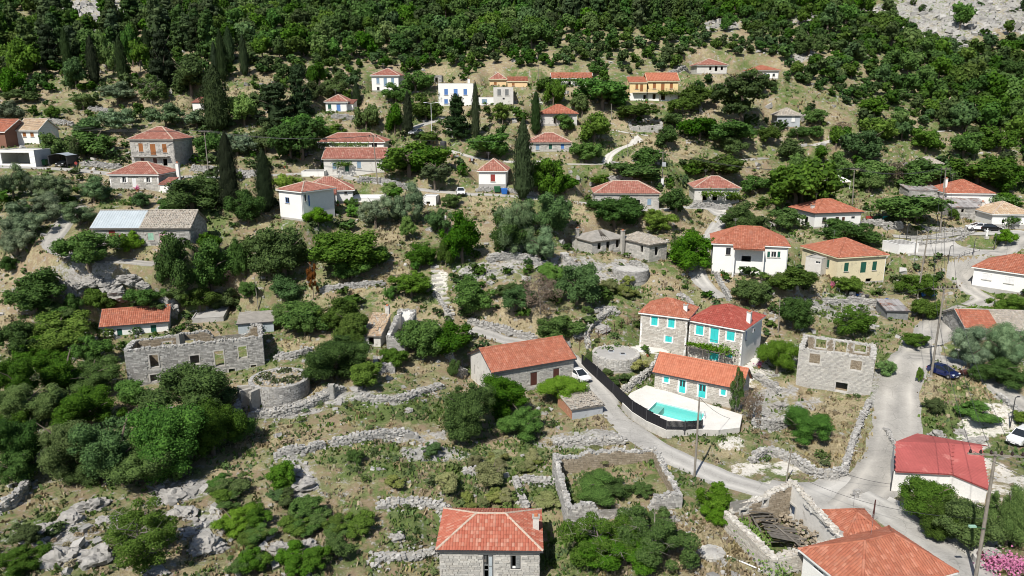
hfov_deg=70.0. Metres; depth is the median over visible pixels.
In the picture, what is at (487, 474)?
pale shrub
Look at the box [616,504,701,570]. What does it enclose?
scrub tree
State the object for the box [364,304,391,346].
tiled lean to
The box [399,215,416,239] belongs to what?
leafy tree
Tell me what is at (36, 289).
broadleaf tree
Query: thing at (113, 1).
forest tree
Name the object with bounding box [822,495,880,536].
house wing
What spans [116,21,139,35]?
forest tree
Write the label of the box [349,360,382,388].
green shrub
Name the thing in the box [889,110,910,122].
hillside bush
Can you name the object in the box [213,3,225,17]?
forest tree
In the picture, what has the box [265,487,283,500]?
green shrub
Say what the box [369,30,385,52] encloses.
forest tree
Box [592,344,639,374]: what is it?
round cistern
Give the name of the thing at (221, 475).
green shrub
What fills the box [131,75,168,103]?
scrub tree
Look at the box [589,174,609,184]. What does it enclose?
broadleaf tree
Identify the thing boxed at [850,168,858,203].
utility pole
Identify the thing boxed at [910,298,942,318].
broadleaf tree
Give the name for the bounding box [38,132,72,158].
broadleaf tree
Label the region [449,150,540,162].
village street
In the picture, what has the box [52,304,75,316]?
green shrub
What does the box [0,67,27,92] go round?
broadleaf tree
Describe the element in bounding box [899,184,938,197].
shack
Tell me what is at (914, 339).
green shrub
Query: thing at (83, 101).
green shrub
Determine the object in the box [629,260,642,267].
dry stone wall
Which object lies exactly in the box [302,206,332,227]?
leafy tree
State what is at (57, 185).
olive tree
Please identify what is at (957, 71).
forest tree
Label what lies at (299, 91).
conifer tree
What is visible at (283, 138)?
overhead wire
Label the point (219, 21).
forest tree
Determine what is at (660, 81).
yellow house
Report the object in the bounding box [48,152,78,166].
carport
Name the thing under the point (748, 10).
forest tree
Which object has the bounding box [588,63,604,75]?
green shrub
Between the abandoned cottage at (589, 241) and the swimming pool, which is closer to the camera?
the swimming pool
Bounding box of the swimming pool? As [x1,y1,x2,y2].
[648,401,706,420]
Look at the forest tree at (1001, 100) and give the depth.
193.68 m
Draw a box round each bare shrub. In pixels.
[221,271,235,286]
[522,273,563,314]
[740,387,764,425]
[829,121,853,131]
[886,160,906,181]
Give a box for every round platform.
[237,367,309,411]
[612,265,648,286]
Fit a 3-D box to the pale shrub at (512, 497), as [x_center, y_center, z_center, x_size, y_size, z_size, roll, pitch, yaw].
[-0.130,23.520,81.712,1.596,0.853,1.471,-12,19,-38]
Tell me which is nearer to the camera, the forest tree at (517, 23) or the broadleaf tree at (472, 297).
the broadleaf tree at (472, 297)
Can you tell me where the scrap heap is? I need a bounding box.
[849,291,869,296]
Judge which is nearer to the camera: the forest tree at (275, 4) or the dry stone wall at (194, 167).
the dry stone wall at (194, 167)
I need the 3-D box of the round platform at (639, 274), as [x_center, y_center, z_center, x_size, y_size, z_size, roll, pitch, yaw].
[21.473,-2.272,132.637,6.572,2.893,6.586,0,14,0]
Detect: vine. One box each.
[311,140,369,148]
[330,160,351,173]
[414,90,438,97]
[551,113,570,118]
[552,77,585,81]
[658,89,680,100]
[685,341,740,357]
[698,187,748,201]
[727,507,792,575]
[989,194,1023,205]
[1002,215,1022,227]
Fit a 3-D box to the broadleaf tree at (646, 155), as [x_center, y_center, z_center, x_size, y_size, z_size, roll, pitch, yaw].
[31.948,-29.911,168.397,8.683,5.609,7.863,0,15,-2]
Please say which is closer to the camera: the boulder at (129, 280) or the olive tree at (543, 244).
the boulder at (129, 280)
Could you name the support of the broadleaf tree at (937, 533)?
on the ground at (738, 464)
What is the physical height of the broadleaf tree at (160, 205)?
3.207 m
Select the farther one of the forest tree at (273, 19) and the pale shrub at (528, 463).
the forest tree at (273, 19)
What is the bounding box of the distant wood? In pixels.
[0,0,1023,159]
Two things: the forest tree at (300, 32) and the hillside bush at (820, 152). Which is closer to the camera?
the hillside bush at (820, 152)
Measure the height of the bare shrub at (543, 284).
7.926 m
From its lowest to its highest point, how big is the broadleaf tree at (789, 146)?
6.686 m
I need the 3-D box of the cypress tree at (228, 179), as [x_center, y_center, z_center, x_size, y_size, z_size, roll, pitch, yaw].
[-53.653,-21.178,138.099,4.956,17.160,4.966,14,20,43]
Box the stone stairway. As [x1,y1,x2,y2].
[431,265,454,315]
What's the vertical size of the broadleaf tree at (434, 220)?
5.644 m
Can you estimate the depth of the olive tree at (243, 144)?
167.16 m
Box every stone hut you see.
[434,75,443,83]
[912,156,944,164]
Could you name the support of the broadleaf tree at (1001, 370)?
on the ground at (738, 464)
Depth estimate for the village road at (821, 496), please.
82.15 m
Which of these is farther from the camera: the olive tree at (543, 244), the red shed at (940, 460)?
the olive tree at (543, 244)
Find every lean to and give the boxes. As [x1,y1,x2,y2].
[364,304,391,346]
[939,195,985,220]
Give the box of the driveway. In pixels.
[413,117,445,127]
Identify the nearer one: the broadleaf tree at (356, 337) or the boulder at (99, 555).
the boulder at (99, 555)
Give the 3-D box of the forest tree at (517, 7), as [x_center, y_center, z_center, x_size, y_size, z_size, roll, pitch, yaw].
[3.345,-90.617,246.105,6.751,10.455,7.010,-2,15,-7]
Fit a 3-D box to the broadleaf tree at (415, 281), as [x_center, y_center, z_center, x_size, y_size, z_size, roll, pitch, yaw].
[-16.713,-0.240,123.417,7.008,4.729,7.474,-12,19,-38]
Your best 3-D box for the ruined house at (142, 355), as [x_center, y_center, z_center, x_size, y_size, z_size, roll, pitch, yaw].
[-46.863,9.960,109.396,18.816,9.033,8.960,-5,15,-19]
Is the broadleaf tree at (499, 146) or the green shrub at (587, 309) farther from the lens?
the broadleaf tree at (499, 146)
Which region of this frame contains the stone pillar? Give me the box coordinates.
[328,383,335,399]
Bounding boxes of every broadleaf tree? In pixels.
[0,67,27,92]
[0,255,17,272]
[0,266,66,313]
[0,320,45,352]
[0,357,39,392]
[0,382,66,421]
[0,397,30,423]
[0,417,43,464]
[0,450,39,484]
[0,540,54,575]
[4,36,40,72]
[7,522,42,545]
[10,335,63,359]
[15,13,36,33]
[25,309,91,351]
[26,348,85,390]
[36,419,88,482]
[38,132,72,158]
[47,230,124,272]
[49,384,127,425]
[58,455,99,487]
[61,56,87,89]
[66,354,121,394]
[66,411,132,482]
[67,334,114,360]
[70,116,104,133]
[71,130,117,156]
[94,29,115,71]
[96,433,189,487]
[113,378,146,405]
[120,23,137,66]
[123,402,208,485]
[128,38,149,69]
[131,192,153,207]
[132,361,238,413]
[153,230,196,302]
[156,198,183,208]
[161,173,238,208]
[171,54,204,98]
[179,287,222,311]
[189,397,248,457]
[191,237,235,291]
[192,132,220,156]
[196,232,222,246]
[222,409,257,443]
[223,188,266,223]
[229,237,252,281]
[241,226,309,277]
[250,121,271,152]
[265,116,322,160]
[267,133,298,158]
[269,272,305,302]
[271,303,288,325]
[273,300,331,331]
[280,113,331,136]
[290,309,319,335]
[301,334,373,380]
[303,80,328,100]
[305,60,328,84]
[306,230,389,270]
[314,296,359,328]
[322,72,349,95]
[326,123,346,136]
[330,261,371,279]
[330,309,368,338]
[345,329,364,354]
[352,103,380,129]
[371,245,389,266]
[377,140,453,176]
[380,82,411,101]
[385,101,402,135]
[387,270,432,296]
[393,319,443,358]
[399,70,435,93]
[403,242,436,267]
[409,145,441,171]
[410,261,421,269]
[411,92,443,119]
[424,207,453,232]
[435,320,472,356]
[436,238,453,267]
[437,209,480,263]
[440,194,462,206]
[440,381,495,441]
[446,358,460,375]
[452,273,498,317]
[466,132,509,157]
[480,373,528,418]
[489,214,533,249]
[491,102,511,123]
[496,404,543,441]
[500,285,537,309]
[525,191,573,232]
[531,157,566,194]
[535,314,592,337]
[542,79,566,105]
[552,261,601,304]
[557,115,574,135]
[558,174,579,192]
[569,92,590,117]
[572,76,630,110]
[575,468,624,505]
[578,111,611,141]
[579,469,633,502]
[584,195,646,231]
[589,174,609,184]
[603,161,661,181]
[616,103,659,119]
[632,146,669,165]
[654,125,677,146]
[658,187,688,214]
[660,113,683,126]
[667,96,692,112]
[667,229,713,272]
[676,116,717,140]
[678,84,714,109]
[681,163,705,176]
[685,153,747,174]
[702,119,766,139]
[717,200,763,227]
[719,12,739,30]
[719,136,749,155]
[729,279,772,304]
[740,174,770,194]
[745,67,769,92]
[757,125,782,143]
[759,267,820,293]
[766,156,846,204]
[768,207,807,229]
[771,164,836,203]
[776,137,806,159]
[777,296,815,330]
[783,404,835,445]
[786,126,812,139]
[793,31,825,55]
[801,109,829,124]
[806,125,824,138]
[815,218,885,243]
[829,150,856,176]
[831,275,864,293]
[839,129,883,160]
[853,159,896,180]
[856,95,890,116]
[857,117,899,138]
[870,194,956,223]
[891,274,938,295]
[894,157,957,186]
[897,474,958,518]
[910,128,943,154]
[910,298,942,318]
[919,495,962,540]
[932,493,1011,549]
[937,174,963,183]
[947,156,1017,186]
[947,208,960,219]
[949,132,984,156]
[967,356,1023,389]
[978,125,1021,153]
[980,483,1023,546]
[991,161,1023,190]
[993,192,1023,205]
[999,58,1023,79]
[1008,99,1023,118]
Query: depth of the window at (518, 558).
70.00 m
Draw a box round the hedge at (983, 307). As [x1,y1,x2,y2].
[957,304,992,308]
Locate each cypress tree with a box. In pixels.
[59,27,72,64]
[84,35,102,83]
[112,35,129,80]
[141,27,150,47]
[196,63,234,132]
[210,40,217,68]
[214,28,228,82]
[214,131,242,212]
[223,26,235,62]
[237,34,250,75]
[252,148,277,213]
[351,82,362,106]
[401,91,413,132]
[470,82,480,137]
[510,117,535,200]
[529,90,542,135]
[729,366,745,412]
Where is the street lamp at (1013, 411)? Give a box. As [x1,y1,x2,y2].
[1009,396,1019,427]
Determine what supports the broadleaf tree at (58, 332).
on the ground at (738, 464)
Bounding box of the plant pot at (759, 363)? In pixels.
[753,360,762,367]
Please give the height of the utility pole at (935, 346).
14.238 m
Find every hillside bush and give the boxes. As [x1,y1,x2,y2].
[787,152,808,165]
[815,144,827,162]
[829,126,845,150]
[841,63,857,78]
[875,63,891,81]
[880,49,901,64]
[885,72,899,85]
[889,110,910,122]
[892,118,912,140]
[894,72,922,92]
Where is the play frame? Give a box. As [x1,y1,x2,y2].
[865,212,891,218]
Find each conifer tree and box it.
[36,23,62,67]
[147,29,175,86]
[183,16,203,52]
[255,81,296,125]
[286,63,315,114]
[444,93,471,137]
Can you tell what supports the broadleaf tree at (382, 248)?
on the ground at (738, 464)
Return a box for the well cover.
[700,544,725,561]
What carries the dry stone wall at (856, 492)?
on the ground at (738, 464)
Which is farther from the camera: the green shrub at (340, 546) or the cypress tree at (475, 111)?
the cypress tree at (475, 111)
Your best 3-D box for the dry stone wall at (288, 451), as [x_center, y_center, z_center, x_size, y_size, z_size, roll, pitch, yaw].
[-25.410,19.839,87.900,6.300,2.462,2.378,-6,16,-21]
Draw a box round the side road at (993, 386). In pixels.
[907,352,1023,410]
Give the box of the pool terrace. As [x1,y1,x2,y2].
[622,385,741,437]
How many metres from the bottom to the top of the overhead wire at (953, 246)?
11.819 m
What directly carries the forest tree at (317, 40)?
on the ground at (738, 464)
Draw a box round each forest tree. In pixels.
[0,44,7,65]
[2,31,17,46]
[7,22,15,30]
[14,15,40,68]
[31,0,47,15]
[32,0,49,42]
[39,11,63,56]
[47,0,64,8]
[60,0,73,14]
[63,25,76,51]
[75,28,95,52]
[76,14,98,30]
[96,9,106,32]
[100,0,120,30]
[104,0,123,20]
[104,8,121,41]
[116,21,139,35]
[118,0,136,23]
[137,4,142,14]
[138,7,150,18]
[138,18,151,28]
[141,0,169,48]
[159,0,170,10]
[161,8,171,39]
[166,7,183,46]
[172,0,183,10]
[175,12,190,49]
[187,2,198,12]
[195,7,217,58]
[197,3,210,23]
[199,0,219,22]
[208,37,225,50]
[211,14,226,28]
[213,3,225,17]
[218,0,232,8]
[220,22,235,39]
[225,7,244,23]
[234,21,255,44]
[237,0,257,5]
[237,18,256,29]
[237,42,255,53]
[238,5,252,18]
[246,3,260,12]
[248,12,270,28]
[249,35,270,57]
[254,6,269,17]
[255,27,279,52]
[265,7,292,26]
[265,8,281,27]
[267,1,279,7]
[271,35,286,57]
[278,27,295,42]
[281,35,301,56]
[283,2,297,13]
[284,23,305,38]
[290,8,310,22]
[293,22,308,32]
[295,36,308,57]
[307,5,319,16]
[307,21,320,29]
[308,33,327,50]
[311,20,336,38]
[315,9,334,22]
[319,13,344,33]
[326,37,340,56]
[335,9,350,27]
[343,35,358,56]
[347,16,362,31]
[348,1,371,15]
[355,31,378,52]
[357,1,385,19]
[362,16,374,28]
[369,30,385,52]
[379,20,397,44]
[396,2,417,20]
[398,23,418,37]
[403,18,422,26]
[419,13,434,24]
[428,28,442,41]
[431,15,450,32]
[435,30,453,49]
[436,0,450,15]
[443,26,468,41]
[446,0,465,15]
[451,12,468,31]
[461,11,477,23]
[464,0,476,6]
[465,24,479,39]
[472,19,483,25]
[477,23,496,43]
[478,9,501,22]
[482,11,500,28]
[486,35,501,51]
[497,18,515,37]
[497,22,513,39]
[499,6,516,19]
[510,19,524,27]
[514,2,527,16]
[517,6,539,20]
[518,21,543,48]
[521,15,542,25]
[533,0,546,17]
[540,27,554,45]
[553,0,557,13]
[557,0,567,20]
[561,13,575,32]
[562,0,573,20]
[566,0,583,19]
[579,7,598,17]
[580,0,592,18]
[581,11,599,32]
[590,0,605,17]
[631,0,648,27]
[721,0,749,14]
[737,4,756,17]
[744,0,758,7]
[773,0,794,9]
[796,2,814,21]
[797,0,811,5]
[811,0,830,15]
[817,1,837,29]
[830,0,842,9]
[838,2,859,23]
[850,0,862,4]
[860,0,875,10]
[870,12,893,31]
[879,7,898,21]
[882,21,900,45]
[900,27,922,42]
[901,50,919,74]
[912,64,937,83]
[914,52,927,71]
[916,37,933,44]
[919,37,935,63]
[922,98,940,119]
[927,37,953,57]
[928,54,954,78]
[929,78,948,95]
[934,96,967,128]
[936,36,962,55]
[946,64,967,83]
[948,101,980,131]
[949,53,965,65]
[950,1,976,29]
[957,47,976,62]
[961,73,989,94]
[962,57,988,80]
[966,56,985,63]
[976,92,1010,126]
[976,101,1001,127]
[983,69,1009,89]
[985,70,1008,97]
[1000,39,1021,54]
[1000,114,1023,146]
[1002,75,1023,98]
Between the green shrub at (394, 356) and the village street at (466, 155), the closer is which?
the green shrub at (394, 356)
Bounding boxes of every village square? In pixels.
[892,230,1023,238]
[908,237,989,255]
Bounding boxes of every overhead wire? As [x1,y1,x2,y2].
[1,117,205,130]
[1,122,196,131]
[206,131,368,138]
[379,136,541,141]
[784,287,930,299]
[789,472,988,518]
[792,448,886,483]
[933,169,941,285]
[933,287,970,448]
[943,291,990,450]
[944,184,945,259]
[951,204,956,285]
[953,288,1012,450]
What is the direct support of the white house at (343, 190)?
on the ground at (738, 464)
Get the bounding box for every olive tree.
[0,99,27,118]
[0,162,29,196]
[0,201,50,231]
[0,218,36,255]
[18,191,62,221]
[23,175,39,194]
[32,173,75,201]
[59,201,96,225]
[75,174,113,202]
[91,108,135,132]
[97,80,135,104]
[141,102,186,127]
[183,109,204,127]
[219,133,257,155]
[357,194,389,228]
[381,180,425,220]
[492,199,534,254]
[519,225,556,258]
[948,324,991,368]
[980,321,1023,364]
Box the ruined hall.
[723,479,843,575]
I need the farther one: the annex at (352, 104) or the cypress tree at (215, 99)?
the annex at (352, 104)
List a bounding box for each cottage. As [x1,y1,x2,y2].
[529,132,572,151]
[540,104,578,125]
[569,227,619,253]
[620,229,669,261]
[688,175,741,203]
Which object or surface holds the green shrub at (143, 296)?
on the ground at (738, 464)
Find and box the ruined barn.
[552,446,682,524]
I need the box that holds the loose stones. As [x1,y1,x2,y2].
[0,49,1023,575]
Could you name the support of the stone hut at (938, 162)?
on the ground at (738, 464)
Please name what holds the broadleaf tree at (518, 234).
on the ground at (738, 464)
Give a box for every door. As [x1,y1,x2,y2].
[132,178,136,186]
[483,555,492,575]
[530,372,536,385]
[553,368,558,377]
[677,379,686,393]
[696,382,707,398]
[708,351,719,361]
[860,262,866,272]
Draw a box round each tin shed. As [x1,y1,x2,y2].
[236,310,274,333]
[876,298,910,320]
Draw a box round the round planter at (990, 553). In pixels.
[972,547,1007,571]
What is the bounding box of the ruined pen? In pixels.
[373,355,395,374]
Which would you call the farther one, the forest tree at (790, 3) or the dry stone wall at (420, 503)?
the forest tree at (790, 3)
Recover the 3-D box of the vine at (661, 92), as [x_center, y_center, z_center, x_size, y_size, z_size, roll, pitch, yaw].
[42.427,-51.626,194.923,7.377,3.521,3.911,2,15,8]
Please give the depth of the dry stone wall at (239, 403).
97.53 m
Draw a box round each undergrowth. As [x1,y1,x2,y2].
[0,0,1023,350]
[0,73,1023,575]
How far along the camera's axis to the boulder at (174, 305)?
121.86 m
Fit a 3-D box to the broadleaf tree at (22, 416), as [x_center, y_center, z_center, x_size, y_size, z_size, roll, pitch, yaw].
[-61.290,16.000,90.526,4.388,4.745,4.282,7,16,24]
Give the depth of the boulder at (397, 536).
75.47 m
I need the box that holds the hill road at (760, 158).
[741,157,768,160]
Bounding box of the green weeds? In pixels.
[0,70,1023,575]
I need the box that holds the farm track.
[40,206,154,265]
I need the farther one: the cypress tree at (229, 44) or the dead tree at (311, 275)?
the cypress tree at (229, 44)
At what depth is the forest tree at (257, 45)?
210.31 m
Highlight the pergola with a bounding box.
[684,342,732,362]
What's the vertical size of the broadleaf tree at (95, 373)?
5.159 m
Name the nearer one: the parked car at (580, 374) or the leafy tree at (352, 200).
the parked car at (580, 374)
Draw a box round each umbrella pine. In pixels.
[419,162,451,189]
[710,71,778,121]
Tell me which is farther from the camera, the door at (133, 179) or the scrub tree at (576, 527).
the door at (133, 179)
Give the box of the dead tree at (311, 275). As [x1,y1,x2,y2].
[306,262,318,299]
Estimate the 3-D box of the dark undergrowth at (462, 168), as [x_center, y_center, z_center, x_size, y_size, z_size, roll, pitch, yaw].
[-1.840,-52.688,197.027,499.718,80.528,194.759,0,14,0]
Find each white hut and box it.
[191,96,203,109]
[423,194,438,205]
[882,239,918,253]
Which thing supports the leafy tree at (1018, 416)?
on the ground at (738, 464)
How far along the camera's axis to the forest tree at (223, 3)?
255.47 m
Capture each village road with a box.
[763,476,903,520]
[828,305,965,518]
[847,491,996,575]
[946,233,1023,307]
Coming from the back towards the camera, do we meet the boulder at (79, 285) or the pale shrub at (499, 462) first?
the boulder at (79, 285)
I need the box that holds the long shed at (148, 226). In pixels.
[89,209,208,245]
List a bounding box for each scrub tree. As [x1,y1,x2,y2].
[101,496,178,574]
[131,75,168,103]
[555,503,639,571]
[575,525,668,575]
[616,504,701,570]
[833,304,877,335]
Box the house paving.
[631,342,767,370]
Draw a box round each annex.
[158,177,178,192]
[301,170,326,176]
[348,99,356,109]
[805,254,827,275]
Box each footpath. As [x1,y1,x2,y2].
[567,163,602,164]
[602,135,642,163]
[811,140,829,145]
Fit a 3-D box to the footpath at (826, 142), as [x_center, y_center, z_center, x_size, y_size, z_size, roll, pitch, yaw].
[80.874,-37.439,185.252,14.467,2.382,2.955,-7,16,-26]
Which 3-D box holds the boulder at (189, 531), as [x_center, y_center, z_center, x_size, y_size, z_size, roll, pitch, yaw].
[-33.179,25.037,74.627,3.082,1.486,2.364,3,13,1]
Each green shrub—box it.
[0,89,41,102]
[34,302,64,314]
[35,306,68,319]
[44,105,60,118]
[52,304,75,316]
[63,293,84,309]
[68,93,96,109]
[68,136,82,156]
[75,81,97,90]
[83,288,104,309]
[93,296,117,308]
[100,292,115,303]
[121,283,166,305]
[128,300,165,308]
[159,283,189,300]
[205,484,228,493]
[206,472,232,491]
[209,287,240,308]
[209,473,251,490]
[209,488,233,503]
[216,490,241,508]
[224,548,263,574]
[236,528,267,548]
[236,546,264,572]
[238,282,257,300]
[242,522,278,548]
[243,501,273,527]
[251,550,274,571]
[264,459,295,487]
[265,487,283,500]
[269,478,295,491]
[274,486,294,506]
[274,539,309,565]
[277,513,309,536]
[283,549,314,575]
[287,494,323,518]
[290,519,320,537]
[301,545,331,569]
[303,504,327,516]
[305,509,331,529]
[321,512,345,532]
[321,532,354,562]
[322,517,350,536]
[337,509,375,538]
[341,89,351,98]
[346,449,363,463]
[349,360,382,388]
[353,515,371,530]
[357,127,369,131]
[378,347,409,366]
[384,285,394,299]
[420,131,441,143]
[421,441,440,455]
[496,282,518,295]
[580,306,593,313]
[583,349,595,361]
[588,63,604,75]
[602,368,613,375]
[608,373,630,384]
[630,481,652,498]
[640,345,648,350]
[646,506,669,524]
[790,60,803,72]
[902,332,930,347]
[916,367,924,381]
[920,397,947,412]
[953,400,1004,423]
[984,293,1023,309]
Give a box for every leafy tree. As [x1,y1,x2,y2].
[118,230,145,252]
[209,503,257,538]
[227,92,258,126]
[272,173,304,187]
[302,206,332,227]
[343,197,359,205]
[345,204,358,216]
[380,181,403,194]
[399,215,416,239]
[534,375,589,400]
[536,261,564,282]
[569,142,602,162]
[642,208,679,231]
[695,481,732,507]
[699,504,727,525]
[725,196,742,200]
[754,340,798,373]
[851,175,883,192]
[875,360,897,375]
[993,228,1019,244]
[1011,410,1023,422]
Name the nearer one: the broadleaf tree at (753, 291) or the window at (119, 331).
the window at (119, 331)
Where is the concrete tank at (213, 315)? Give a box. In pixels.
[191,305,229,322]
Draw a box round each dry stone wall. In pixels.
[0,479,37,515]
[39,117,74,127]
[79,160,122,170]
[87,106,108,112]
[190,164,256,175]
[233,395,247,413]
[247,384,346,421]
[273,346,312,361]
[273,440,325,462]
[319,280,385,293]
[327,427,409,449]
[331,113,354,121]
[355,382,445,407]
[356,176,408,189]
[366,542,438,572]
[375,495,451,521]
[433,290,453,319]
[443,350,468,377]
[461,465,502,479]
[467,317,537,339]
[475,186,539,196]
[485,251,542,267]
[509,475,530,508]
[520,474,554,487]
[553,434,627,449]
[560,253,579,269]
[584,308,612,353]
[593,305,621,315]
[608,173,635,180]
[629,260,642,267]
[666,65,690,73]
[676,292,694,304]
[681,103,703,113]
[689,202,731,211]
[714,271,732,300]
[747,445,848,480]
[751,402,801,432]
[752,372,781,392]
[823,295,876,307]
[841,399,872,475]
[850,489,861,497]
[860,218,903,232]
[880,427,895,448]
[917,231,975,244]
[920,226,974,232]
[993,392,1022,411]
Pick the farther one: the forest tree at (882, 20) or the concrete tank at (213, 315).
the forest tree at (882, 20)
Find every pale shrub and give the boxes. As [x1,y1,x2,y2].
[384,474,404,487]
[435,471,457,494]
[460,491,472,502]
[464,501,477,507]
[467,455,486,465]
[474,460,505,486]
[478,497,489,507]
[484,491,501,502]
[486,457,502,464]
[486,486,500,496]
[487,452,508,458]
[487,491,506,501]
[492,449,505,457]
[493,457,508,468]
[498,487,511,502]
[510,492,516,501]
[515,461,526,472]
[520,459,537,471]
[525,448,542,460]
[533,459,543,464]
[533,490,560,508]
[582,445,608,464]
[600,278,618,292]
[616,283,630,295]
[619,275,634,284]
[622,290,630,297]
[630,289,640,296]
[631,359,648,369]
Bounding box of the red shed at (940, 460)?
[890,433,988,502]
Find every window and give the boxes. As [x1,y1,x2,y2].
[117,329,122,334]
[120,177,127,182]
[138,143,143,151]
[144,177,151,182]
[148,233,154,240]
[150,144,155,154]
[150,325,156,332]
[162,144,166,152]
[490,174,494,181]
[510,555,520,570]
[650,315,658,326]
[662,376,669,383]
[664,335,672,343]
[666,317,675,328]
[694,323,704,336]
[708,326,719,344]
[719,388,726,396]
[725,329,735,341]
[726,248,730,254]
[770,251,776,257]
[844,263,848,271]
[871,261,876,270]
[981,273,991,280]
[1004,277,1014,284]
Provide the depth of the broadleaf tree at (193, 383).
90.21 m
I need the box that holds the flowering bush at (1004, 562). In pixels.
[973,545,1023,575]
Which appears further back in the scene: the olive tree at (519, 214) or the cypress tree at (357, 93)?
the cypress tree at (357, 93)
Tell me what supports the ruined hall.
on the ground at (738, 464)
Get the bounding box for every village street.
[0,165,253,177]
[271,173,725,215]
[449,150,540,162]
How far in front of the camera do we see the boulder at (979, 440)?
90.98 m
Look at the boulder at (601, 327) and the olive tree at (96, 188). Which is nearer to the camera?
the boulder at (601, 327)
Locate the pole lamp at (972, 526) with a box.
[968,525,984,528]
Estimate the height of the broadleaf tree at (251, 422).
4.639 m
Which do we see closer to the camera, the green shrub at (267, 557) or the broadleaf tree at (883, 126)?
the green shrub at (267, 557)
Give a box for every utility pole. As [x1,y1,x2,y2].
[198,131,209,168]
[369,135,377,182]
[659,150,666,186]
[693,397,699,476]
[777,297,780,332]
[785,448,791,482]
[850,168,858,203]
[916,231,928,297]
[930,286,957,375]
[939,167,950,232]
[967,449,1023,575]
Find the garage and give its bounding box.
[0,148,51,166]
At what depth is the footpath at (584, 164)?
166.68 m
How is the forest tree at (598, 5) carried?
on the ground at (738, 464)
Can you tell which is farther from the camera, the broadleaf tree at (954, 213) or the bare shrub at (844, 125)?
the bare shrub at (844, 125)
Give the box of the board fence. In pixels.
[581,355,702,434]
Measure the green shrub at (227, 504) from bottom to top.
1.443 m
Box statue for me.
[984,228,988,238]
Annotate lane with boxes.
[468,326,768,495]
[688,214,724,298]
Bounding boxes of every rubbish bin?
[41,159,47,165]
[494,186,500,192]
[501,188,507,194]
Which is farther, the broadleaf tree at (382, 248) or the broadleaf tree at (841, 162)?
the broadleaf tree at (841, 162)
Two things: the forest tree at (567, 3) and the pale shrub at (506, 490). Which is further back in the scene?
the forest tree at (567, 3)
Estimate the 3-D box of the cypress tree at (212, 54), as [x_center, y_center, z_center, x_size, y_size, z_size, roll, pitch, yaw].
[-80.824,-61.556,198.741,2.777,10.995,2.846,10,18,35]
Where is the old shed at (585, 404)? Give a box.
[557,386,604,419]
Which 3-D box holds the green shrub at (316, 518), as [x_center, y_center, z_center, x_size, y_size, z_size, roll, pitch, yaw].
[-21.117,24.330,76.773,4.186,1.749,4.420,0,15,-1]
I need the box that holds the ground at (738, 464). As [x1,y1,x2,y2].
[0,0,1023,575]
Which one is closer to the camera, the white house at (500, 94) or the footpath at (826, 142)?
the footpath at (826, 142)
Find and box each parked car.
[55,159,69,166]
[408,129,423,134]
[456,187,464,194]
[572,366,591,382]
[926,362,960,378]
[965,222,986,229]
[981,223,1003,230]
[1006,424,1023,446]
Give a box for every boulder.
[36,522,55,534]
[38,545,81,570]
[53,508,86,527]
[61,284,76,297]
[69,497,113,513]
[72,280,87,290]
[76,542,114,570]
[81,274,103,288]
[94,515,117,525]
[98,279,121,292]
[107,285,127,302]
[115,274,141,287]
[134,280,150,289]
[141,565,170,575]
[157,297,179,319]
[158,485,201,505]
[166,505,198,520]
[178,526,198,537]
[186,530,229,557]
[266,541,288,555]
[290,463,302,476]
[291,476,315,492]
[301,537,317,549]
[387,531,405,542]
[404,407,412,413]
[573,331,583,339]
[595,324,610,333]
[768,402,788,409]
[926,429,947,437]
[952,429,968,434]
[962,436,988,443]
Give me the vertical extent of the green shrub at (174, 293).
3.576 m
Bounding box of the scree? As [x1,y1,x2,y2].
[62,0,1023,57]
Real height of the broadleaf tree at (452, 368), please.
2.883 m
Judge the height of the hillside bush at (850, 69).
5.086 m
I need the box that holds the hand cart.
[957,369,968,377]
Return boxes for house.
[0,119,23,146]
[15,118,60,145]
[98,304,170,336]
[107,161,180,191]
[124,323,264,385]
[127,126,193,168]
[275,179,335,221]
[312,176,354,204]
[317,132,390,147]
[321,147,388,175]
[323,94,351,112]
[370,68,404,90]
[386,308,416,350]
[435,507,543,575]
[438,78,473,105]
[467,335,576,390]
[476,158,509,187]
[479,97,492,104]
[488,72,507,86]
[493,87,512,104]
[507,76,527,86]
[550,72,592,85]
[591,180,660,208]
[627,76,647,99]
[628,118,662,132]
[638,297,698,355]
[643,72,679,100]
[652,351,752,409]
[688,303,765,365]
[689,58,728,73]
[710,218,791,277]
[742,61,780,78]
[771,107,802,126]
[788,194,864,227]
[795,334,876,394]
[797,513,958,575]
[800,231,889,282]
[934,177,996,211]
[942,308,1023,339]
[971,245,1023,294]
[975,199,1023,228]
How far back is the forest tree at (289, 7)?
242.74 m
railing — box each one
[579,314,640,346]
[899,229,976,239]
[914,247,979,262]
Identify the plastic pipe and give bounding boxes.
[727,555,762,570]
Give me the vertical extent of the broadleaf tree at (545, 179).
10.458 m
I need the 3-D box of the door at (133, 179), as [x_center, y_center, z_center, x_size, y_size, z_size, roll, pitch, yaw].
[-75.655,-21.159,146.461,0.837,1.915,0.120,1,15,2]
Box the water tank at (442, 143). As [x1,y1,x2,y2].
[440,141,446,148]
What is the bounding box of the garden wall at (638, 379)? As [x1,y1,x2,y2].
[620,354,657,393]
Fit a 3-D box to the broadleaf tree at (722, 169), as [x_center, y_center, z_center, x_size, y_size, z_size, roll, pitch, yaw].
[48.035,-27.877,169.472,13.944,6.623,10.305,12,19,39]

